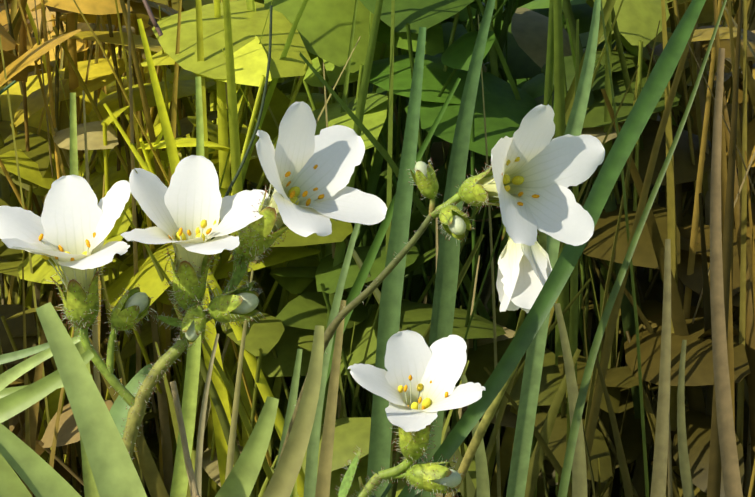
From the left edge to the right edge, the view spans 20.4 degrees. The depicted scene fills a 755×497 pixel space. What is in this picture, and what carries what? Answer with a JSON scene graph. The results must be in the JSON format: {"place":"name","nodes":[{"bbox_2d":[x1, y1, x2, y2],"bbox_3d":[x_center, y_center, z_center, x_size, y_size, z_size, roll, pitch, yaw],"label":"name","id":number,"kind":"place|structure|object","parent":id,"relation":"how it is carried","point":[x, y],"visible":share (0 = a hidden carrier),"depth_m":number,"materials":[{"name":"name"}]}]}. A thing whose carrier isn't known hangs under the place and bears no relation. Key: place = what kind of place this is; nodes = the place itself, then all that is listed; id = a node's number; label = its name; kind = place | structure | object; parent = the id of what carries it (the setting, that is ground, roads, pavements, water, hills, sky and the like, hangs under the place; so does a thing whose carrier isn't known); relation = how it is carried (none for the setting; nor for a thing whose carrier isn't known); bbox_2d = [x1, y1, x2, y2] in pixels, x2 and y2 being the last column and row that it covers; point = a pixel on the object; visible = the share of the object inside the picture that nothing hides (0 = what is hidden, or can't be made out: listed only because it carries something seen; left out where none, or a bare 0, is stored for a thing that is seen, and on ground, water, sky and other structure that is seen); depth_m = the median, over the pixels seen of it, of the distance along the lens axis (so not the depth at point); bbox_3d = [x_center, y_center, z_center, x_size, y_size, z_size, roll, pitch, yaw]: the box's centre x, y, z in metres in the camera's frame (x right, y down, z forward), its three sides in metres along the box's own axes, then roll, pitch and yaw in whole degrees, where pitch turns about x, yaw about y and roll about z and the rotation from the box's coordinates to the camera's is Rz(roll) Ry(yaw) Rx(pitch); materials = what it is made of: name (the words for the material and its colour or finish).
{"place":"outdoors","nodes":[
{"label":"outdoors","id":0,"kind":"place"},
{"bbox_2d":[70,54,652,496],"bbox_3d":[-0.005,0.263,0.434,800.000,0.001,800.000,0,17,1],"label":"ground","id":1,"kind":"structure","parent":0,"point":[552,488],"depth_m":0.96,"materials":[{"name":"brown soil"}]},
{"bbox_2d":[0,101,386,459],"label":"white flowers","id":2,"kind":"object","parent":1,"relation":"on","point":[190,211],"visible":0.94,"depth_m":0.35,"materials":[{"name":"white plant"}]},
{"bbox_2d":[0,0,742,496],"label":"grass blades","id":3,"kind":"object","parent":1,"relation":"on","point":[108,468],"depth_m":0.47,"materials":[{"name":"green plant"}]},
{"bbox_2d":[335,330,485,496],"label":"white flower","id":4,"kind":"object","parent":1,"relation":"on","point":[415,386],"visible":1,"depth_m":0.34,"materials":[{"name":"white plant"}]},
{"bbox_2d":[273,104,604,469],"bbox_3d":[-0.006,0.111,0.437,0.101,0.300,0.025,12,21,34],"label":"white flower","id":5,"kind":"object","parent":1,"relation":"on","point":[530,178],"visible":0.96,"depth_m":0.38,"materials":[{"name":"white plant"}]},
{"bbox_2d":[445,226,551,496],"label":"white flower","id":6,"kind":"object","parent":1,"relation":"on","point":[524,271],"visible":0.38,"depth_m":0.43,"materials":[{"name":"white plant"}]},
{"bbox_2d":[0,0,754,496],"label":"foliage","id":7,"kind":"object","parent":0,"point":[124,72],"depth_m":0.83,"materials":[{"name":"green plant"}]}
]}

